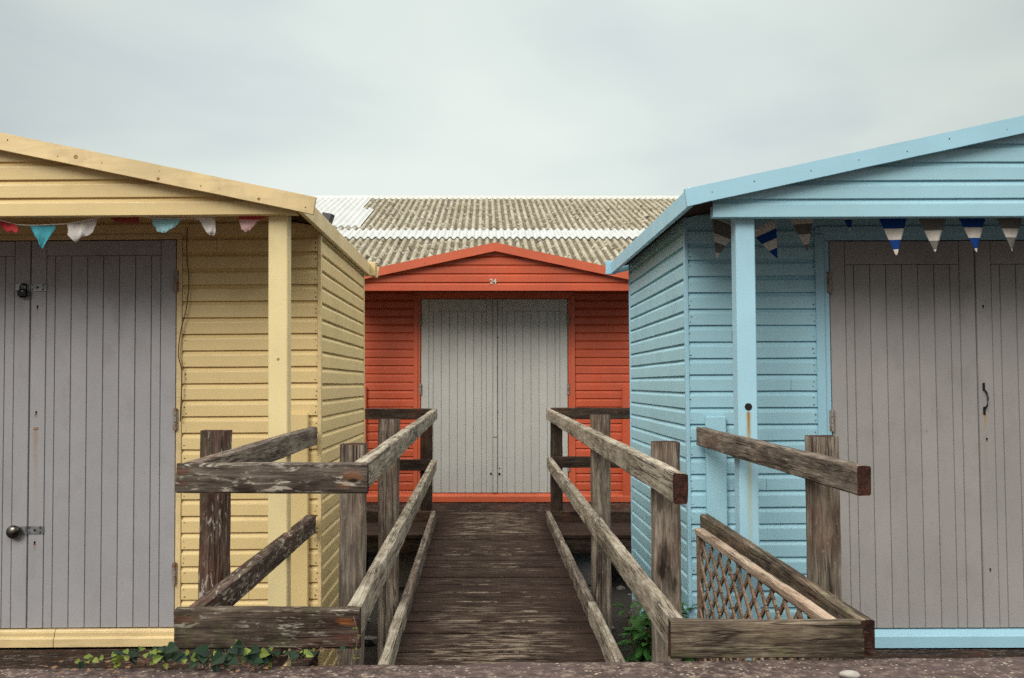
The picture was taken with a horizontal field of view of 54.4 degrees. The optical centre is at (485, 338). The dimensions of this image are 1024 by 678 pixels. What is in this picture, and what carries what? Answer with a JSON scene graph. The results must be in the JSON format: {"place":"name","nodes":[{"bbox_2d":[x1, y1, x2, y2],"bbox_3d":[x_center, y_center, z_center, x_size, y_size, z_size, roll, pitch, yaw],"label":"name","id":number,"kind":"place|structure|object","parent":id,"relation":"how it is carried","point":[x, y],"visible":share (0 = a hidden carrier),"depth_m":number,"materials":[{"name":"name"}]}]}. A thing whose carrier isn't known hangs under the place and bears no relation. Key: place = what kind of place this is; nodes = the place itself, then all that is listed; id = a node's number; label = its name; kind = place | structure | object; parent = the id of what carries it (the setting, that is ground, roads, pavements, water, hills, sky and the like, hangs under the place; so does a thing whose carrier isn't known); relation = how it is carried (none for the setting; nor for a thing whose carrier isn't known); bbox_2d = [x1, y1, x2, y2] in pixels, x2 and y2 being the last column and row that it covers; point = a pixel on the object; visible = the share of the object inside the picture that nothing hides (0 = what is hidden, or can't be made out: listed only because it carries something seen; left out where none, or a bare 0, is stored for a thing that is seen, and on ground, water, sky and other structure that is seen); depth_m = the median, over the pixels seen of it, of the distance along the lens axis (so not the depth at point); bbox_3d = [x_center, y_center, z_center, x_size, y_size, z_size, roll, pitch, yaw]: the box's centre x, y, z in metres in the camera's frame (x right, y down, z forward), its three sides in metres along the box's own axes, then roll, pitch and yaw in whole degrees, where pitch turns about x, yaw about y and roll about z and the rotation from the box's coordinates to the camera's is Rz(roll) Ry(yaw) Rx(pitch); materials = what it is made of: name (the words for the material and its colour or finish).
{"place":"outdoors","nodes":[
{"label":"outdoors","id":0,"kind":"place"},
{"bbox_2d":[322,212,334,223],"bbox_3d":[-0.830,-0.604,5.231,0.062,0.119,0.060,0,-3,10],"label":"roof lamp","id":1,"kind":"object","parent":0,"point":[329,217],"visible":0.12,"depth_m":5.21,"materials":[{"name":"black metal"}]},
{"bbox_2d":[313,196,678,266],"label":"corrugated roof","id":2,"kind":"structure","parent":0,"point":[380,231],"depth_m":21.58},
{"bbox_2d":[0,657,1023,677],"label":"pavement","id":3,"kind":"structure","parent":0,"point":[1001,667],"depth_m":2.84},
{"bbox_2d":[35,617,360,674],"bbox_3d":[-0.834,0.900,2.884,0.934,0.156,0.151,0,-3,0],"label":"ivy plant","id":4,"kind":"object","parent":3,"relation":"on","point":[217,657],"visible":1,"depth_m":2.88,"materials":[{"name":"green plant"}]},
{"bbox_2d":[839,670,859,677],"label":"pebble","id":5,"kind":"object","parent":3,"relation":"on","point":[849,674],"visible":1,"depth_m":2.74,"materials":[{"name":"stone"}]},
{"bbox_2d":[0,0,1023,195],"label":"sky","id":6,"kind":"structure","parent":0,"point":[306,97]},
{"bbox_2d":[41,553,1023,665],"bbox_3d":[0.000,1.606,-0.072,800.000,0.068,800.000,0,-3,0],"label":"ground","id":7,"kind":"structure","parent":0,"point":[623,598],"depth_m":6.65,"materials":[{"name":"green plant"}]},
{"bbox_2d":[0,132,378,668],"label":"beach hut","id":8,"kind":"object","parent":7,"relation":"on","point":[99,440],"visible":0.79,"depth_m":4.97,"materials":[{"name":"yellow paint"}]},
{"bbox_2d":[6,525,20,538],"bbox_3d":[-2.334,0.955,4.921,0.074,0.068,0.036,0,-3,0],"label":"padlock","id":9,"kind":"object","parent":8,"relation":"hanging from","point":[13,531],"visible":1,"depth_m":4.91,"materials":[{"name":"metal"}]},
{"bbox_2d":[0,241,31,627],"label":"door","id":10,"kind":"structure","parent":8,"relation":"in","point":[15,257],"depth_m":4.97,"materials":[{"name":"grey paint"}]},
{"bbox_2d":[17,283,27,297],"bbox_3d":[-2.312,-0.243,4.974,0.052,0.074,0.025,0,-3,0],"label":"padlock","id":11,"kind":"object","parent":8,"relation":"hanging from","point":[22,293],"visible":1,"depth_m":4.97,"materials":[{"name":"black metal"}]},
{"bbox_2d":[15,240,178,627],"bbox_3d":[-1.943,0.467,4.974,0.824,1.924,0.065,0,-3,0],"label":"door","id":12,"kind":"structure","parent":8,"relation":"in","point":[100,531],"depth_m":4.97,"materials":[{"name":"grey paint"}]},
{"bbox_2d":[0,216,265,249],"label":"bunting","id":13,"kind":"object","parent":8,"relation":"hanging from","point":[77,230],"visible":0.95,"depth_m":4.46,"materials":[{"name":"multicoloured fabric"}]},
{"bbox_2d":[178,227,188,421],"bbox_3d":[-1.508,-0.075,4.970,0.054,0.971,0.005,0,-3,0],"label":"cable","id":14,"kind":"object","parent":8,"relation":"hanging from","point":[182,324],"visible":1,"depth_m":4.97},
{"bbox_2d":[173,408,436,667],"bbox_3d":[-0.903,1.200,5.791,1.097,1.541,5.667,0,-3,0],"label":"timber railing","id":15,"kind":"object","parent":7,"relation":"on","point":[218,472],"visible":0.88,"depth_m":3.47,"materials":[{"name":"brown wood"}]},
{"bbox_2d":[364,574,631,644],"bbox_3d":[-0.059,1.885,6.590,2.569,0.090,4.544,0,-3,0],"label":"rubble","id":16,"kind":"object","parent":7,"relation":"on","point":[371,640],"visible":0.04,"depth_m":6.15,"materials":[{"name":"grey stone"}]},
{"bbox_2d":[365,242,630,511],"bbox_3d":[0.090,0.636,10.555,3.180,2.946,2.771,0,-3,0],"label":"beach hut","id":17,"kind":"object","parent":7,"relation":"on","point":[491,353],"visible":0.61,"depth_m":9.92,"materials":[{"name":"red paint"}]},
{"bbox_2d":[419,299,492,492],"bbox_3d":[-0.285,0.563,9.925,0.747,1.924,0.064,0,-3,0],"label":"door","id":18,"kind":"structure","parent":17,"relation":"in","point":[457,334],"depth_m":9.92,"materials":[{"name":"grey paint"}]},
{"bbox_2d":[493,299,569,492],"bbox_3d":[0.456,0.563,9.925,0.766,1.924,0.064,0,-3,0],"label":"door","id":19,"kind":"structure","parent":17,"relation":"in","point":[530,336],"depth_m":9.92,"materials":[{"name":"grey paint"}]},
{"bbox_2d":[366,512,630,586],"bbox_3d":[0.125,1.780,8.435,3.172,0.451,1.412,0,-3,0],"label":"landing","id":20,"kind":"object","parent":7,"relation":"on","point":[576,536],"visible":0.14,"depth_m":7.98,"materials":[{"name":"wood"}]},
{"bbox_2d":[378,511,624,665],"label":"boardwalk","id":21,"kind":"structure","parent":7,"relation":"on","point":[476,599],"depth_m":5.19,"materials":[{"name":"brown wood"}]},
{"bbox_2d":[611,596,695,661],"bbox_3d":[0.889,1.567,5.063,0.476,0.541,0.629,-1,-3,20],"label":"shrub","id":22,"kind":"object","parent":7,"relation":"on","point":[637,631],"visible":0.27,"depth_m":5.00,"materials":[{"name":"green plant"}]},
{"bbox_2d":[546,408,874,661],"bbox_3d":[1.069,1.200,5.778,1.105,1.540,5.698,0,-3,0],"label":"timber railing","id":23,"kind":"object","parent":7,"relation":"on","point":[822,469],"visible":0.91,"depth_m":3.53,"materials":[{"name":"brown wood"}]},
{"bbox_2d":[695,528,835,660],"bbox_3d":[1.051,1.213,3.914,0.042,0.676,1.794,0,-3,-1],"label":"trellis panel","id":24,"kind":"object","parent":23,"relation":"attached to","point":[801,603],"visible":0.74,"depth_m":4.08,"materials":[{"name":"brown wood"}]},
{"bbox_2d":[605,115,1023,660],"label":"beach hut","id":25,"kind":"object","parent":7,"relation":"on","point":[901,373],"visible":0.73,"depth_m":4.97,"materials":[{"name":"blue paint"}]},
{"bbox_2d":[712,218,1021,258],"bbox_3d":[1.870,-0.515,4.579,1.632,0.286,0.198,-1,-3,12],"label":"bunting","id":26,"kind":"object","parent":25,"relation":"hanging from","point":[766,234],"visible":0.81,"depth_m":4.50,"materials":[{"name":"multicoloured fabric"}]},
{"bbox_2d":[827,241,982,627],"bbox_3d":[2.089,0.469,4.974,0.747,1.924,0.065,0,-3,0],"label":"door","id":27,"kind":"structure","parent":25,"relation":"in","point":[904,407],"depth_m":4.97,"materials":[{"name":"grey paint"}]},
{"bbox_2d":[973,241,1023,627],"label":"door","id":28,"kind":"structure","parent":25,"relation":"in","point":[998,269],"depth_m":4.97,"materials":[{"name":"grey paint"}]}
]}

